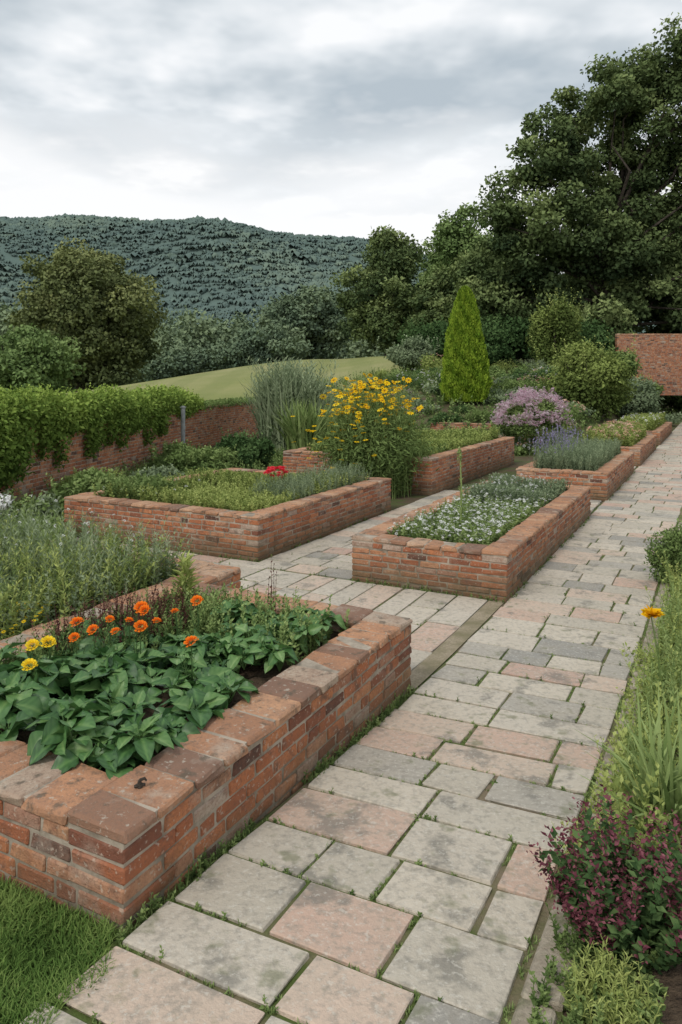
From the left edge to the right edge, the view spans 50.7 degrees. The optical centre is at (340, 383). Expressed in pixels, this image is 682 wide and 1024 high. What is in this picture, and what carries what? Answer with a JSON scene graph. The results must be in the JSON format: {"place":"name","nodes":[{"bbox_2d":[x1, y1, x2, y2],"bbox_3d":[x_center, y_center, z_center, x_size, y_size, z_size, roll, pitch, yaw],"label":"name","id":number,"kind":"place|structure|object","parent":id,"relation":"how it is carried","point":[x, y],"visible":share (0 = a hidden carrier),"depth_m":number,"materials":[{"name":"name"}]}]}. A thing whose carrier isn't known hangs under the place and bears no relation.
{"place":"outdoors","nodes":[
{"label":"outdoors","id":0,"kind":"place"},
{"bbox_2d":[239,356,349,453],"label":"ornamental grass","id":1,"kind":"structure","parent":0,"point":[284,395],"depth_m":21.13,"materials":[{"name":"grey plant"}]},
{"bbox_2d":[0,213,656,342],"bbox_3d":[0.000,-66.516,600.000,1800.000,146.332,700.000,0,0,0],"label":"wooded hill","id":2,"kind":"structure","parent":0,"point":[217,266],"depth_m":477.81,"materials":[{"name":"green plant"}]},
{"bbox_2d":[0,356,681,1022],"bbox_3d":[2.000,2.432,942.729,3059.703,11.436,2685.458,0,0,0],"label":"ground","id":3,"kind":"structure","parent":0,"point":[222,384],"depth_m":43.86,"materials":[{"name":"green plant"}]},
{"bbox_2d":[0,489,15,516],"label":"green shrub","id":4,"kind":"object","parent":3,"relation":"on","point":[13,500],"visible":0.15,"depth_m":9.88,"materials":[{"name":"green plant"}]},
{"bbox_2d":[0,490,67,538],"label":"cottage garden plants","id":5,"kind":"object","parent":3,"relation":"on","point":[44,506],"visible":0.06,"depth_m":9.26,"materials":[{"name":"green plant"}]},
{"bbox_2d":[0,323,86,395],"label":"deciduous tree","id":6,"kind":"object","parent":3,"relation":"on","point":[27,356],"visible":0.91,"depth_m":40.25,"materials":[{"name":"green plant"}]},
{"bbox_2d":[0,874,126,1023],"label":"lawn","id":7,"kind":"structure","parent":3,"relation":"on","point":[19,921],"depth_m":2.45,"materials":[{"name":"green plant"}]},
{"bbox_2d":[4,236,172,391],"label":"oak tree","id":8,"kind":"object","parent":3,"relation":"on","point":[93,301],"visible":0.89,"depth_m":66.02,"materials":[{"name":"green plant"}]},
{"bbox_2d":[56,467,123,489],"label":"green shrub","id":9,"kind":"object","parent":3,"relation":"on","point":[66,480],"visible":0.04,"depth_m":13.42,"materials":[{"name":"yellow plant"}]},
{"bbox_2d":[46,465,138,522],"bbox_3d":[-3.880,1.797,11.384,1.560,0.992,1.507,0,0,0],"label":"green shrub","id":10,"kind":"object","parent":3,"relation":"on","point":[85,481],"visible":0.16,"depth_m":11.18,"materials":[{"name":"green plant"}]},
{"bbox_2d":[1,541,240,627],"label":"raised brick bed","id":11,"kind":"object","parent":3,"relation":"on","point":[213,573],"visible":0.06,"depth_m":6.17,"materials":[{"name":"brick"}]},
{"bbox_2d":[0,495,192,639],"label":"feathery herb plants","id":12,"kind":"object","parent":11,"relation":"on","point":[36,572],"visible":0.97,"depth_m":5.73,"materials":[{"name":"green plant"}]},
{"bbox_2d":[0,402,258,511],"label":"brick garden wall","id":13,"kind":"structure","parent":3,"relation":"on","point":[203,428],"depth_m":16.87,"materials":[{"name":"red brick"}]},
{"bbox_2d":[0,381,255,501],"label":"ivy hedge","id":14,"kind":"object","parent":13,"relation":"attached to","point":[122,412],"visible":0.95,"depth_m":14.11,"materials":[{"name":"green plant"}]},
{"bbox_2d":[16,442,288,506],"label":"wall border plants","id":15,"kind":"object","parent":3,"relation":"on","point":[277,459],"depth_m":15.86,"materials":[{"name":"green plant"}]},
{"bbox_2d":[129,463,184,480],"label":"green shrub","id":16,"kind":"object","parent":3,"relation":"on","point":[163,470],"visible":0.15,"depth_m":12.91,"materials":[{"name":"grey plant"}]},
{"bbox_2d":[144,439,192,469],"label":"green shrub","id":17,"kind":"object","parent":3,"relation":"on","point":[167,449],"visible":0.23,"depth_m":17.26,"materials":[{"name":"green plant"}]},
{"bbox_2d":[180,406,185,447],"bbox_3d":[-4.080,1.415,18.600,0.140,1.670,0.140,0,0,0],"label":"metal post","id":18,"kind":"object","parent":3,"relation":"on","point":[183,423],"visible":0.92,"depth_m":18.55,"materials":[{"name":"grey metal"}]},
{"bbox_2d":[0,294,383,392],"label":"distant tree belt","id":19,"kind":"object","parent":3,"relation":"on","point":[215,346],"visible":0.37,"depth_m":100.81,"materials":[{"name":"green plant"}]},
{"bbox_2d":[149,443,239,474],"bbox_3d":[-3.149,1.831,16.305,1.697,0.958,1.876,0,0,13],"label":"green shrub","id":20,"kind":"object","parent":3,"relation":"on","point":[192,457],"visible":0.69,"depth_m":15.96,"materials":[{"name":"green plant"}]},
{"bbox_2d":[0,577,412,930],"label":"raised brick bed","id":21,"kind":"object","parent":3,"relation":"on","point":[91,839],"visible":0.54,"depth_m":3.05,"materials":[{"name":"brick"}]},
{"bbox_2d":[21,595,203,695],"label":"marigold plants","id":22,"kind":"object","parent":21,"relation":"on","point":[141,610],"visible":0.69,"depth_m":4.12,"materials":[{"name":"orange plant"}]},
{"bbox_2d":[134,777,146,788],"bbox_3d":[-0.796,1.586,2.861,0.051,0.038,0.021,0,0,-11],"label":"rusty iron hook","id":23,"kind":"object","parent":21,"relation":"on","point":[139,785],"visible":1,"depth_m":2.85,"materials":[{"name":"brown metal"}]},
{"bbox_2d":[0,598,345,779],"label":"leafy vegetable plants","id":24,"kind":"object","parent":21,"relation":"on","point":[200,702],"visible":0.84,"depth_m":3.68,"materials":[{"name":"green plant"}]},
{"bbox_2d":[0,550,349,679],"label":"herb plants","id":25,"kind":"object","parent":21,"relation":"on","point":[209,623],"visible":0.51,"depth_m":4.70,"materials":[{"name":"green plant"}]},
{"bbox_2d":[64,468,391,561],"bbox_3d":[-1.530,1.866,11.111,3.326,0.574,3.995,0,0,28],"label":"raised brick bed","id":26,"kind":"object","parent":3,"relation":"on","point":[263,534],"visible":0.67,"depth_m":9.42,"materials":[{"name":"brick"}]},
{"bbox_2d":[92,460,372,511],"bbox_3d":[-1.519,1.485,11.137,2.926,0.481,3.569,0,0,29],"label":"herb planting","id":27,"kind":"object","parent":26,"relation":"on","point":[251,491],"visible":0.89,"depth_m":10.42,"materials":[{"name":"green plant"}]},
{"bbox_2d":[213,427,275,469],"bbox_3d":[-2.267,1.637,17.308,1.350,1.148,1.509,0,0,-34],"label":"green shrub","id":28,"kind":"object","parent":3,"relation":"on","point":[251,448],"visible":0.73,"depth_m":17.00,"materials":[{"name":"green plant"}]},
{"bbox_2d":[261,283,354,359],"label":"deciduous tree","id":29,"kind":"object","parent":3,"relation":"on","point":[318,315],"visible":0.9,"depth_m":109.06,"materials":[{"name":"green plant"}]},
{"bbox_2d":[291,373,440,498],"bbox_3d":[0.471,1.054,13.966,2.868,2.542,2.456,0,0,-10],"label":"yellow daisy plant","id":30,"kind":"object","parent":3,"relation":"on","point":[381,435],"visible":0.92,"depth_m":13.52,"materials":[{"name":"green plant"}]},
{"bbox_2d":[329,224,425,355],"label":"deciduous tree","id":31,"kind":"object","parent":3,"relation":"on","point":[375,306],"visible":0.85,"depth_m":81.02,"materials":[{"name":"green plant"}]},
{"bbox_2d":[283,436,514,495],"bbox_3d":[1.701,1.785,17.265,3.397,0.734,6.292,0,0,28],"label":"raised brick bed","id":32,"kind":"object","parent":3,"relation":"on","point":[478,460],"visible":0.44,"depth_m":15.12,"materials":[{"name":"brick"}]},
{"bbox_2d":[306,425,500,455],"bbox_3d":[1.755,1.333,17.275,2.981,0.457,5.776,0,0,27],"label":"herb planting","id":33,"kind":"object","parent":32,"relation":"on","point":[455,439],"visible":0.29,"depth_m":17.81,"materials":[{"name":"green plant"}]},
{"bbox_2d":[375,334,439,370],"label":"grey shrub","id":34,"kind":"object","parent":3,"relation":"on","point":[410,352],"visible":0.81,"depth_m":41.18,"materials":[{"name":"green plant"}]},
{"bbox_2d":[387,314,448,361],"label":"dark shrub","id":35,"kind":"object","parent":3,"relation":"on","point":[435,329],"visible":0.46,"depth_m":45.64,"materials":[{"name":"green plant"}]},
{"bbox_2d":[404,265,459,332],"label":"deciduous tree","id":36,"kind":"object","parent":3,"relation":"on","point":[432,300],"visible":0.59,"depth_m":75.83,"materials":[{"name":"green plant"}]},
{"bbox_2d":[414,202,493,287],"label":"deciduous tree","id":37,"kind":"object","parent":3,"relation":"on","point":[455,236],"visible":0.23,"depth_m":93.95,"materials":[{"name":"green plant"}]},
{"bbox_2d":[439,285,492,402],"bbox_3d":[5.160,-1.515,29.582,2.216,5.044,2.214,0,0,0],"label":"conical cypress tree","id":38,"kind":"object","parent":3,"relation":"on","point":[465,373],"visible":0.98,"depth_m":29.02,"materials":[{"name":"green plant"}]},
{"bbox_2d":[351,480,590,603],"bbox_3d":[2.065,1.897,9.675,1.734,0.515,5.195,0,0,28],"label":"raised brick bed","id":39,"kind":"object","parent":3,"relation":"on","point":[505,566],"visible":0.62,"depth_m":7.56,"materials":[{"name":"brick"}]},
{"bbox_2d":[387,447,571,544],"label":"white flowering plants","id":40,"kind":"object","parent":39,"relation":"on","point":[501,505],"visible":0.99,"depth_m":8.99,"materials":[{"name":"green plant"}]},
{"bbox_2d":[430,422,545,430],"bbox_3d":[6.000,1.770,27.007,3.943,0.762,4.643,0,0,28],"label":"raised brick bed","id":41,"kind":"object","parent":3,"relation":"on","point":[439,425],"visible":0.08,"depth_m":25.42,"materials":[{"name":"brick"}]},
{"bbox_2d":[445,234,538,319],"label":"deciduous tree","id":42,"kind":"object","parent":3,"relation":"on","point":[483,243],"visible":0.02,"depth_m":69.83,"materials":[{"name":"green plant"}]},
{"bbox_2d":[482,320,518,369],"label":"dark shrub","id":43,"kind":"object","parent":3,"relation":"on","point":[497,349],"visible":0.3,"depth_m":41.23,"materials":[{"name":"green plant"}]},
{"bbox_2d":[320,352,681,455],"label":"perennial border","id":44,"kind":"object","parent":3,"relation":"on","point":[505,383],"visible":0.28,"depth_m":31.02,"materials":[{"name":"green plant"}]},
{"bbox_2d":[488,385,573,438],"bbox_3d":[5.823,0.898,21.955,2.514,1.711,2.423,0,0,0],"label":"pink flowering shrub","id":45,"kind":"object","parent":44,"relation":"on","point":[536,412],"visible":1,"depth_m":21.50,"materials":[{"name":"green plant"}]},
{"bbox_2d":[479,306,534,361],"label":"dark shrub","id":46,"kind":"object","parent":3,"relation":"on","point":[520,327],"visible":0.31,"depth_m":45.27,"materials":[{"name":"green plant"}]},
{"bbox_2d":[525,281,583,367],"bbox_3d":[11.809,-2.715,39.720,3.650,5.405,3.449,0,0,0],"label":"olive conifer shrub","id":47,"kind":"object","parent":3,"relation":"on","point":[553,326],"visible":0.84,"depth_m":39.45,"materials":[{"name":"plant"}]},
{"bbox_2d":[457,12,681,360],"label":"deciduous tree","id":48,"kind":"object","parent":3,"relation":"on","point":[617,224],"visible":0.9,"depth_m":46.04,"materials":[{"name":"green plant"}]},
{"bbox_2d":[516,451,634,501],"bbox_3d":[5.186,1.884,15.517,1.692,0.531,4.733,0,0,28],"label":"raised brick bed","id":49,"kind":"object","parent":3,"relation":"on","point":[606,481],"visible":0.58,"depth_m":13.56,"materials":[{"name":"brick"}]},
{"bbox_2d":[529,424,621,470],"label":"lavender plants","id":50,"kind":"object","parent":49,"relation":"on","point":[587,454],"visible":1,"depth_m":14.29,"materials":[{"name":"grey plant"}]},
{"bbox_2d":[522,314,628,360],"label":"dark shrub","id":51,"kind":"object","parent":3,"relation":"on","point":[600,332],"visible":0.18,"depth_m":42.54,"materials":[{"name":"green plant"}]},
{"bbox_2d":[530,330,642,419],"bbox_3d":[9.748,-0.301,28.511,4.200,3.461,3.671,0,0,28],"label":"leafy shrub","id":52,"kind":"object","parent":3,"relation":"on","point":[588,378],"visible":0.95,"depth_m":27.73,"materials":[{"name":"green plant"}]},
{"bbox_2d":[541,250,648,332],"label":"deciduous tree","id":53,"kind":"object","parent":3,"relation":"on","point":[591,297],"depth_m":61.99,"materials":[{"name":"green plant"}]},
{"bbox_2d":[580,434,656,466],"bbox_3d":[8.165,1.894,21.180,1.699,0.515,5.341,0,0,28],"label":"raised brick bed","id":54,"kind":"object","parent":3,"relation":"on","point":[644,448],"visible":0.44,"depth_m":19.52,"materials":[{"name":"brick"}]},
{"bbox_2d":[583,411,666,446],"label":"rose plants","id":55,"kind":"object","parent":54,"relation":"on","point":[631,429],"visible":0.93,"depth_m":20.88,"materials":[{"name":"plant"}]},
{"bbox_2d":[600,345,641,376],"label":"leafy shrub","id":56,"kind":"object","parent":3,"relation":"on","point":[631,359],"visible":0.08,"depth_m":37.29,"materials":[{"name":"green plant"}]},
{"bbox_2d":[561,601,681,1023],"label":"border soil","id":57,"kind":"structure","parent":3,"relation":"on","point":[671,979],"depth_m":2.28,"materials":[{"name":"brown soil"}]},
{"bbox_2d":[504,902,667,1023],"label":"border plant","id":58,"kind":"object","parent":57,"relation":"on","point":[613,996],"visible":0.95,"depth_m":2.21,"materials":[{"name":"green plant"}]},
{"bbox_2d":[526,784,681,973],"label":"purple flowering shrub","id":59,"kind":"object","parent":57,"relation":"on","point":[616,899],"visible":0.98,"depth_m":2.42,"materials":[{"name":"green plant"}]},
{"bbox_2d":[551,546,681,882],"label":"green border plants","id":60,"kind":"object","parent":57,"relation":"on","point":[672,616],"visible":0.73,"depth_m":3.86,"materials":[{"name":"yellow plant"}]},
{"bbox_2d":[573,680,681,883],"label":"strappy leaf plant","id":61,"kind":"object","parent":57,"relation":"on","point":[671,790],"visible":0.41,"depth_m":3.01,"materials":[{"name":"green plant"}]},
{"bbox_2d":[641,604,677,735],"bbox_3d":[1.865,1.699,4.211,0.280,0.802,0.172,0,0,-37],"label":"yellow flower plant","id":62,"kind":"object","parent":57,"relation":"on","point":[649,612],"visible":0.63,"depth_m":4.20,"materials":[{"name":"green plant"}]},
{"bbox_2d":[643,518,681,584],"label":"shrub","id":63,"kind":"object","parent":57,"relation":"on","point":[671,541],"visible":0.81,"depth_m":7.58,"materials":[{"name":"green plant"}]},
{"bbox_2d":[613,376,664,418],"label":"leafy shrub","id":64,"kind":"object","parent":3,"relation":"on","point":[645,400],"visible":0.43,"depth_m":30.13,"materials":[{"name":"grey plant"}]},
{"bbox_2d":[615,334,681,394],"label":"brick garden wall","id":65,"kind":"structure","parent":3,"relation":"on","point":[660,356],"depth_m":42.00,"materials":[{"name":"red brick"}]},
{"bbox_2d":[651,381,665,398],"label":"leafy shrub","id":66,"kind":"object","parent":3,"relation":"on","point":[659,387],"visible":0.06,"depth_m":39.83,"materials":[{"name":"green plant"}]},
{"bbox_2d":[646,422,671,445],"bbox_3d":[11.862,1.896,28.220,1.695,0.511,7.041,0,0,28],"label":"raised brick bed","id":67,"kind":"object","parent":3,"relation":"on","point":[662,432],"visible":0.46,"depth_m":26.21,"materials":[{"name":"brick"}]},
{"bbox_2d":[637,177,681,333],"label":"deciduous tree","id":68,"kind":"object","parent":3,"relation":"on","point":[657,315],"visible":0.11,"depth_m":64.08,"materials":[{"name":"green plant"}]},
{"bbox_2d":[658,395,681,415],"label":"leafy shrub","id":69,"kind":"object","parent":3,"relation":"on","point":[674,401],"visible":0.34,"depth_m":45.73,"materials":[{"name":"plant"}]},
{"bbox_2d":[0,0,681,274],"label":"sky","id":70,"kind":"structure","parent":0,"point":[339,118],"materials":[{"name":"grey"}]},
{"bbox_2d":[20,423,681,1023],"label":"garden path","id":71,"kind":"structure","parent":0,"point":[298,945],"depth_m":3.23,"materials":[{"name":"stone"}]},
{"bbox_2d":[72,471,665,1023],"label":"weeds","id":72,"kind":"object","parent":71,"relation":"on","point":[202,863],"visible":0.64,"depth_m":3.19,"materials":[{"name":"green plant"}]},
{"bbox_2d":[511,522,681,1023],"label":"path kerb","id":73,"kind":"structure","parent":71,"relation":"on","point":[523,1009],"depth_m":2.42,"materials":[{"name":"stone"}]}
]}

